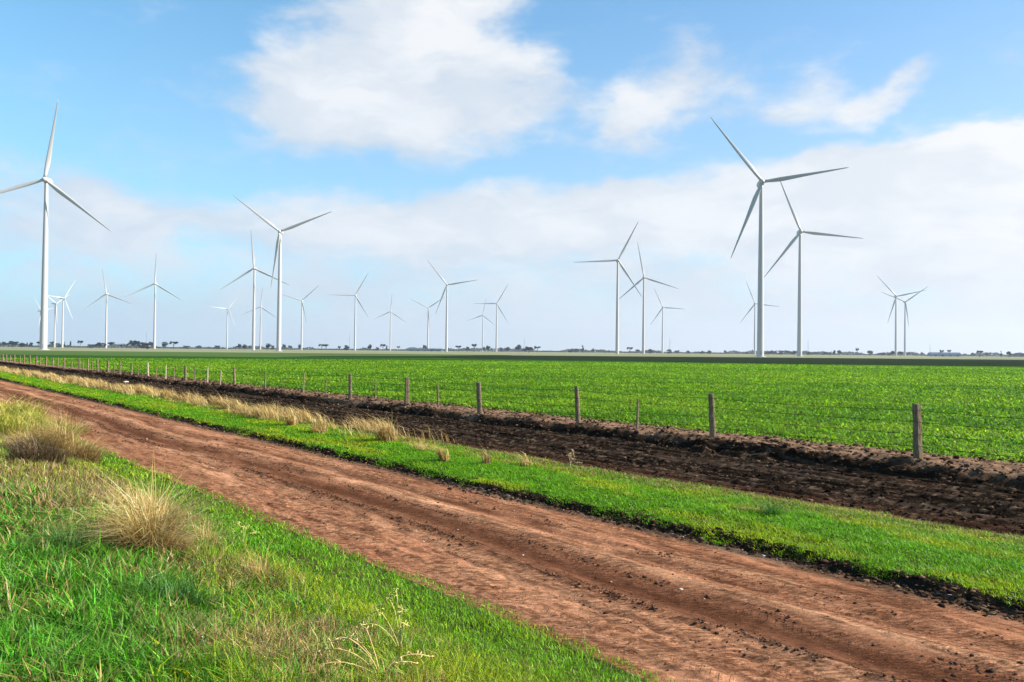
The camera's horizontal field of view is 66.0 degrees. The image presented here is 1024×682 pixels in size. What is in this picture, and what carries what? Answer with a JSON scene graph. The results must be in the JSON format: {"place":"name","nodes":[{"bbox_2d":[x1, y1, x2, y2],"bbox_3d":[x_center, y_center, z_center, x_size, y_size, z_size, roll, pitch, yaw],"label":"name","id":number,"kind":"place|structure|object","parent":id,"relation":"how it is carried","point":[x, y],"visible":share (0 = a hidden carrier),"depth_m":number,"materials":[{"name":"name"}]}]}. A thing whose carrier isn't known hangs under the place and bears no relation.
{"place":"outdoors","nodes":[
{"label":"outdoors","id":0,"kind":"place"},
{"bbox_2d":[0,350,452,356],"bbox_3d":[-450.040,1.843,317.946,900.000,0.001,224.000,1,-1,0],"label":"olive crop","id":1,"kind":"object","parent":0,"point":[128,353],"visible":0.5,"depth_m":293.64,"materials":[{"name":"green plant"}]},
{"bbox_2d":[0,365,464,444],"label":"dry grass","id":2,"kind":"structure","parent":0,"point":[164,393],"depth_m":31.16,"materials":[{"name":"plant"}]},
{"bbox_2d":[0,418,677,681],"bbox_3d":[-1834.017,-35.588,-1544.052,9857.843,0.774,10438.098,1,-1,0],"label":"grass bank","id":3,"kind":"structure","parent":0,"point":[460,624],"depth_m":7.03,"materials":[{"name":"plant"}]},
{"bbox_2d":[0,390,65,440],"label":"grass tussock","id":4,"kind":"object","parent":3,"relation":"on","point":[4,420],"depth_m":16.70,"materials":[{"name":"plant"}]},
{"bbox_2d":[0,390,68,419],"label":"grass tussock","id":5,"kind":"object","parent":3,"relation":"on","point":[10,409],"depth_m":24.67,"materials":[{"name":"plant"}]},
{"bbox_2d":[0,424,85,466],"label":"grass tussock","id":6,"kind":"object","parent":3,"relation":"on","point":[34,451],"depth_m":12.97,"materials":[{"name":"plant"}]},
{"bbox_2d":[10,402,91,436],"bbox_3d":[-12.229,2.004,20.279,3.024,1.111,2.982,1,-1,0],"label":"grass tussock","id":7,"kind":"object","parent":3,"relation":"on","point":[41,420],"depth_m":20.51,"materials":[{"name":"plant"}]},
{"bbox_2d":[0,409,106,447],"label":"grass tussock","id":8,"kind":"object","parent":3,"relation":"on","point":[29,438],"depth_m":15.03,"materials":[{"name":"plant"}]},
{"bbox_2d":[13,488,101,513],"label":"grass tussock","id":9,"kind":"object","parent":3,"relation":"on","point":[62,500],"depth_m":8.39,"materials":[{"name":"plant"}]},
{"bbox_2d":[10,508,115,560],"bbox_3d":[-3.731,1.633,6.587,0.987,0.434,1.054,1,-1,-23],"label":"green tuft","id":10,"kind":"object","parent":3,"relation":"on","point":[77,540],"visible":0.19,"depth_m":6.60,"materials":[{"name":"green plant"}]},
{"bbox_2d":[4,409,122,463],"bbox_3d":[-8.775,1.738,14.672,2.856,1.248,3.033,0,-1,25],"label":"grass tussock","id":11,"kind":"object","parent":3,"relation":"on","point":[91,454],"depth_m":14.75,"materials":[{"name":"plant"}]},
{"bbox_2d":[46,408,93,434],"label":"grass tussock","id":12,"kind":"object","parent":3,"relation":"on","point":[85,429],"depth_m":21.81,"materials":[{"name":"plant"}]},
{"bbox_2d":[65,480,133,499],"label":"grass tussock","id":13,"kind":"object","parent":3,"relation":"on","point":[100,489],"depth_m":9.52,"materials":[{"name":"plant"}]},
{"bbox_2d":[9,447,251,560],"bbox_3d":[-3.325,1.498,7.024,2.448,0.986,2.897,1,-1,-11],"label":"grass tussock","id":14,"kind":"object","parent":3,"relation":"on","point":[150,525],"depth_m":7.08,"materials":[{"name":"plant"}]},
{"bbox_2d":[80,481,180,505],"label":"grass tussock","id":15,"kind":"object","parent":3,"relation":"on","point":[124,494],"depth_m":9.29,"materials":[{"name":"plant"}]},
{"bbox_2d":[104,564,230,615],"bbox_3d":[-2.385,1.721,5.509,1.026,0.433,0.902,0,-1,35],"label":"green tuft","id":16,"kind":"object","parent":3,"relation":"on","point":[183,592],"visible":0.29,"depth_m":5.54,"materials":[{"name":"green plant"}]},
{"bbox_2d":[185,520,235,549],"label":"grass tussock","id":17,"kind":"object","parent":3,"relation":"on","point":[215,538],"depth_m":8.01,"materials":[{"name":"plant"}]},
{"bbox_2d":[227,521,259,542],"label":"yellow grass stems","id":18,"kind":"object","parent":3,"relation":"on","point":[237,522],"visible":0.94,"depth_m":8.40,"materials":[{"name":"beige plant"}]},
{"bbox_2d":[214,533,301,585],"bbox_3d":[-2.190,1.882,6.744,0.984,0.427,0.951,1,-1,-43],"label":"grass tussock","id":19,"kind":"object","parent":3,"relation":"on","point":[260,571],"depth_m":6.68,"materials":[{"name":"plant"}]},
{"bbox_2d":[234,627,342,671],"bbox_3d":[-1.330,1.810,4.598,0.841,0.275,0.699,0,-1,19],"label":"grass tussock","id":20,"kind":"object","parent":3,"relation":"on","point":[292,647],"depth_m":4.66,"materials":[{"name":"plant"}]},
{"bbox_2d":[282,602,352,640],"bbox_3d":[-1.349,1.935,5.460,0.681,0.299,0.673,1,-1,0],"label":"grass tussock","id":21,"kind":"object","parent":3,"relation":"on","point":[328,623],"depth_m":5.50,"materials":[{"name":"plant"}]},
{"bbox_2d":[307,623,433,675],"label":"dead grass stalks","id":22,"kind":"object","parent":3,"relation":"on","point":[351,638],"visible":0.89,"depth_m":4.62,"materials":[{"name":"beige plant"}]},
{"bbox_2d":[355,588,409,655],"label":"seed head grass","id":23,"kind":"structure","parent":3,"relation":"on","point":[398,612],"depth_m":5.15,"materials":[{"name":"beige plant"}]},
{"bbox_2d":[0,380,1023,681],"bbox_3d":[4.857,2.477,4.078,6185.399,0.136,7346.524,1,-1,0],"label":"dirt road","id":24,"kind":"structure","parent":0,"point":[506,572],"depth_m":8.44,"materials":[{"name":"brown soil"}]},
{"bbox_2d":[0,378,1023,623],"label":"road edge clods","id":25,"kind":"object","parent":24,"relation":"on","point":[992,610],"visible":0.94,"depth_m":9.80,"materials":[{"name":"black soil"}]},
{"bbox_2d":[1,394,1023,681],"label":"road clods","id":26,"kind":"object","parent":24,"relation":"on","point":[319,490],"visible":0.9,"depth_m":8.45,"materials":[{"name":"brown soil"}]},
{"bbox_2d":[0,363,1023,536],"bbox_3d":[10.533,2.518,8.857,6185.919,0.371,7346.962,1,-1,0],"label":"ploughed soil","id":27,"kind":"structure","parent":0,"point":[856,476],"depth_m":16.35,"materials":[{"name":"brown soil"}]},
{"bbox_2d":[80,369,1023,490],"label":"ridge clods","id":28,"kind":"object","parent":27,"relation":"on","point":[786,445],"visible":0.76,"depth_m":22.44,"materials":[{"name":"brown soil"}]},
{"bbox_2d":[0,360,1023,490],"bbox_3d":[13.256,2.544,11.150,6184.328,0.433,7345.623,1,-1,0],"label":"soil ridge","id":29,"kind":"structure","parent":0,"point":[913,471],"depth_m":20.30,"materials":[{"name":"brown soil"}]},
{"bbox_2d":[0,354,1022,457],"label":"wire fence","id":30,"kind":"object","parent":29,"relation":"on","point":[917,433],"visible":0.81,"depth_m":23.55,"materials":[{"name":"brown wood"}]},
{"bbox_2d":[0,346,1023,359],"bbox_3d":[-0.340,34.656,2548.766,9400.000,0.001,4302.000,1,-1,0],"label":"pale dry grass","id":31,"kind":"structure","parent":0,"point":[495,353],"depth_m":716.14,"materials":[{"name":"beige plant"}]},
{"bbox_2d":[0,354,1023,460],"bbox_3d":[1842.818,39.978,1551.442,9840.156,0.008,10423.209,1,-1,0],"label":"field ground","id":32,"kind":"structure","parent":0,"point":[694,398],"depth_m":34.40,"materials":[{"name":"brown soil"}]},
{"bbox_2d":[6,341,18,346],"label":"horizon tree","id":33,"kind":"object","parent":32,"relation":"on","point":[12,343],"visible":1,"depth_m":1418.31,"materials":[{"name":"green plant"}]},
{"bbox_2d":[0,101,109,349],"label":"wind turbine","id":34,"kind":"object","parent":32,"relation":"on","point":[44,299],"visible":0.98,"depth_m":510.01,"materials":[{"name":"white paint"}]},
{"bbox_2d":[48,295,68,346],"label":"wind turbine","id":35,"kind":"object","parent":32,"relation":"on","point":[55,310],"visible":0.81,"depth_m":1981.12,"materials":[{"name":"white paint"}]},
{"bbox_2d":[48,280,75,347],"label":"wind turbine","id":36,"kind":"object","parent":32,"relation":"on","point":[63,298],"visible":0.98,"depth_m":1754.06,"materials":[{"name":"white paint"}]},
{"bbox_2d":[86,269,130,347],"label":"wind turbine","id":37,"kind":"object","parent":32,"relation":"on","point":[106,293],"visible":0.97,"depth_m":1598.70,"materials":[{"name":"white paint"}]},
{"bbox_2d":[133,340,139,348],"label":"horizon tree","id":38,"kind":"object","parent":32,"relation":"on","point":[136,343],"visible":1,"depth_m":1198.98,"materials":[{"name":"green plant"}]},
{"bbox_2d":[141,342,150,348],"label":"horizon tree","id":39,"kind":"object","parent":32,"relation":"on","point":[146,345],"visible":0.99,"depth_m":1195.41,"materials":[{"name":"green plant"}]},
{"bbox_2d":[128,261,180,348],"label":"wind turbine","id":40,"kind":"object","parent":32,"relation":"on","point":[154,331],"visible":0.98,"depth_m":1328.44,"materials":[{"name":"white paint"}]},
{"bbox_2d":[209,295,238,348],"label":"wind turbine","id":41,"kind":"object","parent":32,"relation":"on","point":[227,309],"visible":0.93,"depth_m":2171.66,"materials":[{"name":"white paint"}]},
{"bbox_2d":[221,234,288,349],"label":"wind turbine","id":42,"kind":"object","parent":32,"relation":"on","point":[254,268],"visible":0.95,"depth_m":1059.85,"materials":[{"name":"white paint"}]},
{"bbox_2d":[242,286,274,348],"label":"wind turbine","id":43,"kind":"object","parent":32,"relation":"on","point":[260,307],"visible":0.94,"depth_m":2027.94,"materials":[{"name":"white paint"}]},
{"bbox_2d":[233,195,331,350],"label":"wind turbine","id":44,"kind":"object","parent":32,"relation":"on","point":[278,339],"visible":0.94,"depth_m":726.06,"materials":[{"name":"white paint"}]},
{"bbox_2d":[282,286,317,349],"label":"wind turbine","id":45,"kind":"object","parent":32,"relation":"on","point":[302,307],"visible":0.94,"depth_m":1756.42,"materials":[{"name":"white paint"}]},
{"bbox_2d":[341,275,367,350],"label":"wind turbine","id":46,"kind":"object","parent":32,"relation":"on","point":[355,295],"visible":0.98,"depth_m":1562.42,"materials":[{"name":"white paint"}]},
{"bbox_2d":[377,299,403,350],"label":"wind turbine","id":47,"kind":"object","parent":32,"relation":"on","point":[390,323],"visible":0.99,"depth_m":2217.77,"materials":[{"name":"white paint"}]},
{"bbox_2d":[0,354,796,364],"bbox_3d":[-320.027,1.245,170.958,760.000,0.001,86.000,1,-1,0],"label":"green crop","id":48,"kind":"object","parent":32,"relation":"on","point":[102,356],"visible":0.5,"depth_m":184.54,"materials":[{"name":"green plant"}]},
{"bbox_2d":[407,348,442,350],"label":"farm shed","id":49,"kind":"structure","parent":32,"relation":"on","point":[420,349],"depth_m":1800.37,"materials":[{"name":"white metal"}]},
{"bbox_2d":[411,298,442,347],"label":"wind turbine","id":50,"kind":"object","parent":32,"relation":"on","point":[428,322],"visible":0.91,"depth_m":2007.65,"materials":[{"name":"white paint"}]},
{"bbox_2d":[427,260,474,351],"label":"wind turbine","id":51,"kind":"object","parent":32,"relation":"on","point":[446,333],"visible":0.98,"depth_m":1294.71,"materials":[{"name":"white paint"}]},
{"bbox_2d":[468,299,491,350],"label":"wind turbine","id":52,"kind":"object","parent":32,"relation":"on","point":[482,324],"visible":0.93,"depth_m":2388.48,"materials":[{"name":"white paint"}]},
{"bbox_2d":[474,286,506,351],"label":"wind turbine","id":53,"kind":"object","parent":32,"relation":"on","point":[496,316],"visible":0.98,"depth_m":1797.23,"materials":[{"name":"white paint"}]},
{"bbox_2d":[0,357,1023,461],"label":"crop plants","id":54,"kind":"object","parent":32,"relation":"on","point":[870,382],"visible":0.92,"depth_m":44.64,"materials":[{"name":"green plant"}]},
{"bbox_2d":[0,342,1023,356],"bbox_3d":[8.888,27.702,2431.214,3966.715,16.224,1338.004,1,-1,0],"label":"distant scrub","id":55,"kind":"object","parent":32,"relation":"on","point":[990,354],"visible":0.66,"depth_m":2299.92,"materials":[{"name":"green plant"}]},
{"bbox_2d":[582,221,642,353],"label":"wind turbine","id":56,"kind":"object","parent":32,"relation":"on","point":[617,309],"visible":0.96,"depth_m":926.78,"materials":[{"name":"white paint"}]},
{"bbox_2d":[619,242,677,353],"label":"wind turbine","id":57,"kind":"object","parent":32,"relation":"on","point":[643,325],"visible":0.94,"depth_m":1134.86,"materials":[{"name":"white paint"}]},
{"bbox_2d":[304,355,1023,366],"bbox_3d":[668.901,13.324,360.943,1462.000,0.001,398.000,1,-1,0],"label":"dark crop","id":58,"kind":"object","parent":32,"relation":"on","point":[921,362],"visible":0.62,"depth_m":251.37,"materials":[{"name":"green plant"}]},
{"bbox_2d":[651,289,680,352],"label":"wind turbine","id":59,"kind":"object","parent":32,"relation":"on","point":[662,318],"visible":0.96,"depth_m":1878.18,"materials":[{"name":"white paint"}]},
{"bbox_2d":[742,282,778,353],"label":"wind turbine","id":60,"kind":"object","parent":32,"relation":"on","point":[754,320],"visible":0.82,"depth_m":1707.14,"materials":[{"name":"white paint"}]},
{"bbox_2d":[711,118,848,356],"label":"wind turbine","id":61,"kind":"object","parent":32,"relation":"on","point":[760,305],"visible":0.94,"depth_m":496.00,"materials":[{"name":"white paint"}]},
{"bbox_2d":[764,176,863,355],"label":"wind turbine","id":62,"kind":"object","parent":32,"relation":"on","point":[799,320],"visible":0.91,"depth_m":695.85,"materials":[{"name":"white paint"}]},
{"bbox_2d":[877,276,925,355],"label":"wind turbine","id":63,"kind":"object","parent":32,"relation":"on","point":[895,300],"visible":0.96,"depth_m":1453.59,"materials":[{"name":"white paint"}]},
{"bbox_2d":[882,287,926,355],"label":"wind turbine","id":64,"kind":"object","parent":32,"relation":"on","point":[905,307],"visible":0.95,"depth_m":1601.20,"materials":[{"name":"white paint"}]},
{"bbox_2d":[927,352,961,356],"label":"farm shed","id":65,"kind":"structure","parent":32,"relation":"on","point":[954,354],"depth_m":1500.86,"materials":[{"name":"white metal"}]},
{"bbox_2d":[0,370,1023,611],"bbox_3d":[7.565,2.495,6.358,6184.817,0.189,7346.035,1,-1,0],"label":"grass verge","id":66,"kind":"object","parent":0,"point":[897,578],"depth_m":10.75,"materials":[{"name":"plant"}]},
{"bbox_2d":[243,397,277,418],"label":"grass tussock","id":67,"kind":"object","parent":66,"relation":"on","point":[272,414],"depth_m":25.31,"materials":[{"name":"plant"}]},
{"bbox_2d":[264,404,301,425],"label":"grass tussock","id":68,"kind":"object","parent":66,"relation":"on","point":[291,420],"depth_m":23.08,"materials":[{"name":"plant"}]},
{"bbox_2d":[302,410,333,432],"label":"grass tussock","id":69,"kind":"object","parent":66,"relation":"on","point":[317,429],"depth_m":21.17,"materials":[{"name":"plant"}]},
{"bbox_2d":[364,415,397,441],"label":"grass tussock","id":70,"kind":"object","parent":66,"relation":"on","point":[384,433],"depth_m":19.28,"materials":[{"name":"plant"}]},
{"bbox_2d":[407,436,436,450],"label":"grass tussock","id":71,"kind":"object","parent":66,"relation":"on","point":[424,447],"depth_m":17.79,"materials":[{"name":"plant"}]},
{"bbox_2d":[419,436,448,460],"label":"grass tussock","id":72,"kind":"object","parent":66,"relation":"on","point":[442,455],"depth_m":16.08,"materials":[{"name":"plant"}]},
{"bbox_2d":[456,448,490,464],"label":"grass tussock","id":73,"kind":"object","parent":66,"relation":"on","point":[486,459],"depth_m":15.56,"materials":[{"name":"plant"}]},
{"bbox_2d":[510,451,531,465],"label":"grass tussock","id":74,"kind":"object","parent":66,"relation":"on","point":[523,462],"depth_m":15.52,"materials":[{"name":"plant"}]},
{"bbox_2d":[566,449,582,468],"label":"curved dead reed","id":75,"kind":"object","parent":66,"relation":"on","point":[572,458],"visible":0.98,"depth_m":14.95,"materials":[{"name":"beige plant"}]},
{"bbox_2d":[735,502,765,511],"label":"grass tussock","id":76,"kind":"object","parent":66,"relation":"on","point":[750,508],"depth_m":11.19,"materials":[{"name":"plant"}]},
{"bbox_2d":[755,499,789,516],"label":"green tuft","id":77,"kind":"object","parent":66,"relation":"on","point":[770,509],"visible":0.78,"depth_m":10.97,"materials":[{"name":"green plant"}]}
]}

